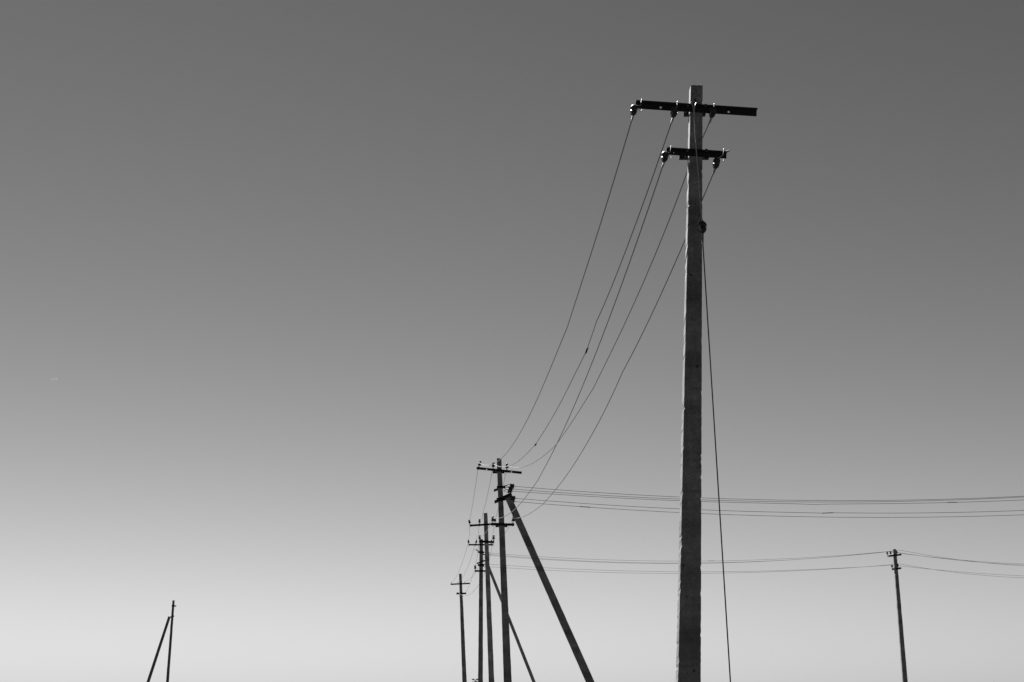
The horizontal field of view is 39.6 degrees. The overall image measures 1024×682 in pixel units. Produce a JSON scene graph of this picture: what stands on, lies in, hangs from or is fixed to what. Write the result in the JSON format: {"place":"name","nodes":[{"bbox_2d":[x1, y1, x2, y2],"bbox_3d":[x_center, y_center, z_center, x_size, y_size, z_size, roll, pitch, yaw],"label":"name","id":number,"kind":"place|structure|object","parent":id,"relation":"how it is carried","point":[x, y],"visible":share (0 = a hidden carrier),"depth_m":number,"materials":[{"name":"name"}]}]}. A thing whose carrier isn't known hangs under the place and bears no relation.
{"place":"outdoors","nodes":[
{"label":"outdoors","id":0,"kind":"place"},
{"bbox_2d":[0,0,1023,681],"label":"sky","id":1,"kind":"structure","parent":0,"point":[286,274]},
{"bbox_3d":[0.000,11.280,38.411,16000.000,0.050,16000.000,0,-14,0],"label":"ground","id":2,"kind":"structure","parent":0,"visible":0},
{"bbox_2d":[147,600,175,681],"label":"utility pole","id":3,"kind":"object","parent":2,"relation":"on","point":[159,648],"visible":1,"depth_m":97.67,"materials":[{"name":"concrete"}]},
{"bbox_2d":[451,574,469,681],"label":"utility pole","id":4,"kind":"object","parent":2,"relation":"on","point":[463,656],"visible":1,"depth_m":74.48,"materials":[{"name":"concrete"}]},
{"bbox_2d":[468,513,495,681],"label":"utility pole","id":5,"kind":"object","parent":2,"relation":"on","point":[485,541],"visible":0.94,"depth_m":51.23,"materials":[{"name":"concrete"}]},
{"bbox_2d":[468,539,535,681],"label":"utility pole","id":6,"kind":"object","parent":2,"relation":"on","point":[481,552],"visible":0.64,"depth_m":61.79,"materials":[{"name":"concrete"}]},
{"bbox_2d":[495,552,877,560],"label":"overhead wire","id":7,"kind":"object","parent":6,"relation":"attached to","point":[730,560],"visible":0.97,"depth_m":63.74,"materials":[{"name":"metal"}]},
{"bbox_2d":[491,564,886,571],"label":"overhead wire","id":8,"kind":"object","parent":6,"relation":"attached to","point":[667,571],"visible":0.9,"depth_m":63.15,"materials":[{"name":"black metal"}]},
{"bbox_2d":[491,551,890,562],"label":"overhead wire","id":9,"kind":"object","parent":6,"relation":"attached to","point":[633,562],"visible":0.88,"depth_m":63.13,"materials":[{"name":"black metal"}]},
{"bbox_2d":[491,550,897,563],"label":"overhead wire","id":10,"kind":"object","parent":6,"relation":"attached to","point":[677,563],"visible":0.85,"depth_m":63.21,"materials":[{"name":"black metal"}]},
{"bbox_2d":[499,564,895,573],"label":"overhead wire","id":11,"kind":"object","parent":6,"relation":"attached to","point":[677,573],"visible":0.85,"depth_m":63.09,"materials":[{"name":"black metal"}]},
{"bbox_2d":[477,458,593,681],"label":"utility pole","id":12,"kind":"object","parent":2,"relation":"on","point":[566,628],"visible":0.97,"depth_m":37.19,"materials":[{"name":"concrete"}]},
{"bbox_2d":[480,121,631,465],"bbox_3d":[0.199,0.983,26.204,0.044,1.336,24.051,1,-14,-5],"label":"overhead wire","id":13,"kind":"object","parent":12,"relation":"attached to","point":[580,285],"visible":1,"depth_m":18.22,"materials":[{"name":"black metal"}]},
{"bbox_2d":[494,123,671,466],"bbox_3d":[0.598,1.022,26.195,0.076,1.336,24.053,1,-14,-5],"label":"overhead wire","id":14,"kind":"object","parent":12,"relation":"attached to","point":[609,290],"visible":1,"depth_m":18.38,"materials":[{"name":"metal"}]},
{"bbox_2d":[509,123,708,467],"bbox_3d":[0.982,1.027,26.194,0.089,1.267,24.056,1,-14,-5],"label":"overhead wire","id":15,"kind":"object","parent":12,"relation":"attached to","point":[630,310],"visible":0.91,"depth_m":19.06,"materials":[{"name":"black metal"}]},
{"bbox_2d":[513,174,713,518],"bbox_3d":[1.044,1.762,26.007,0.060,1.298,24.043,1,-14,-5],"label":"overhead wire","id":16,"kind":"object","parent":12,"relation":"attached to","point":[630,356],"visible":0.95,"depth_m":19.21,"materials":[{"name":"black metal"}]},
{"bbox_2d":[635,85,757,681],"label":"utility pole","id":17,"kind":"object","parent":2,"relation":"on","point":[688,659],"visible":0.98,"depth_m":13.99,"materials":[{"name":"grey concrete"}]},
{"bbox_2d":[630,99,641,120],"bbox_3d":[1.284,-2.401,14.704,0.121,0.197,0.195,-2,-14,7],"label":"strain insulator","id":18,"kind":"object","parent":17,"relation":"hanging from","point":[634,109],"visible":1,"depth_m":14.64,"materials":[{"name":"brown ceramic"}]},
{"bbox_2d":[661,147,670,167],"bbox_3d":[1.582,-1.902,14.581,0.105,0.196,0.194,-2,-14,7],"label":"strain insulator","id":19,"kind":"object","parent":17,"relation":"hanging from","point":[665,156],"visible":1,"depth_m":14.51,"materials":[{"name":"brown ceramic"}]},
{"bbox_2d":[494,168,662,518],"bbox_3d":[0.533,1.757,26.010,0.029,1.431,24.044,1,-14,-5],"label":"overhead wire","id":20,"kind":"object","parent":19,"relation":"attached to","point":[603,332],"visible":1,"depth_m":18.16,"materials":[{"name":"black metal"}]},
{"bbox_2d":[670,101,677,122],"bbox_3d":[1.675,-2.377,14.701,0.079,0.199,0.195,-1,-14,6],"label":"strain insulator","id":21,"kind":"object","parent":17,"relation":"hanging from","point":[674,112],"visible":1,"depth_m":14.63,"materials":[{"name":"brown ceramic"}]},
{"bbox_2d":[690,102,730,681],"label":"drop wire","id":22,"kind":"object","parent":17,"relation":"hanging from","point":[713,409],"visible":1,"depth_m":13.37,"materials":[{"name":"metal"}]},
{"bbox_2d":[697,217,706,242],"bbox_3d":[1.915,-1.111,14.308,0.095,0.283,0.089,0,-14,0],"label":"strain insulator","id":23,"kind":"object","parent":22,"relation":"attached to","point":[702,225],"visible":1,"depth_m":14.29,"materials":[{"name":"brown ceramic"}]},
{"bbox_2d":[709,103,715,123],"bbox_3d":[2.065,-2.364,14.699,0.079,0.177,0.198,0,-14,0],"label":"strain insulator","id":24,"kind":"object","parent":17,"relation":"hanging from","point":[712,111],"visible":1,"depth_m":14.63,"materials":[{"name":"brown ceramic"}]},
{"bbox_2d":[713,148,723,173],"bbox_3d":[2.114,-1.853,14.568,0.122,0.235,0.195,-2,-14,7],"label":"strain insulator","id":25,"kind":"object","parent":17,"relation":"hanging from","point":[716,162],"visible":1,"depth_m":14.50,"materials":[{"name":"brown ceramic"}]},
{"bbox_2d":[886,549,907,681],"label":"utility pole","id":26,"kind":"object","parent":2,"relation":"on","point":[896,568],"visible":0.99,"depth_m":63.83,"materials":[{"name":"concrete"}]},
{"bbox_2d":[901,550,1018,565],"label":"overhead wire","id":27,"kind":"object","parent":26,"relation":"attached to","point":[957,559],"visible":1,"depth_m":64.62,"materials":[{"name":"black metal"}]},
{"bbox_2d":[903,564,1019,577],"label":"overhead wire","id":28,"kind":"object","parent":26,"relation":"attached to","point":[965,573],"visible":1,"depth_m":64.65,"materials":[{"name":"black metal"}]},
{"bbox_3d":[-0.076,3.924,37.737,0.264,0.130,0.132,0,-14,0],"label":"strain insulator","id":29,"kind":"object","parent":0,"visible":0},
{"bbox_2d":[515,489,1017,501],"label":"overhead wire","id":30,"kind":"object","parent":29,"relation":"attached to","point":[761,501],"visible":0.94,"depth_m":38.39,"materials":[{"name":"black metal"}]},
{"bbox_3d":[-0.036,3.837,37.624,0.264,0.130,0.132,0,-14,0],"label":"strain insulator","id":31,"kind":"object","parent":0,"visible":0},
{"bbox_2d":[516,486,1020,500],"bbox_3d":[12.542,3.712,39.036,25.060,1.474,0.012,1,-14,-6],"label":"overhead wire","id":32,"kind":"object","parent":31,"relation":"attached to","point":[797,500],"visible":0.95,"depth_m":38.41,"materials":[{"name":"black metal"}]},
{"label":"strain insulator","id":33,"kind":"object","parent":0,"visible":0},
{"bbox_2d":[515,501,1009,517],"bbox_3d":[12.544,4.338,39.286,25.056,1.167,0.031,2,-14,-6],"label":"overhead wire","id":34,"kind":"object","parent":33,"relation":"attached to","point":[761,515],"visible":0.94,"depth_m":38.61,"materials":[{"name":"metal"}]},
{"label":"strain insulator","id":35,"kind":"object","parent":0,"visible":0},
{"bbox_2d":[514,491,1015,504],"bbox_3d":[12.512,3.962,39.557,25.126,1.305,0.031,2,-14,-6],"label":"overhead wire","id":36,"kind":"object","parent":35,"relation":"attached to","point":[771,503],"visible":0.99,"depth_m":38.83,"materials":[{"name":"metal"}]},
{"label":"strain insulator","id":37,"kind":"object","parent":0,"visible":0},
{"bbox_2d":[517,498,1023,513],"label":"overhead wire","id":38,"kind":"object","parent":37,"relation":"attached to","point":[757,511],"visible":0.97,"depth_m":38.10,"materials":[{"name":"metal"}]}
]}

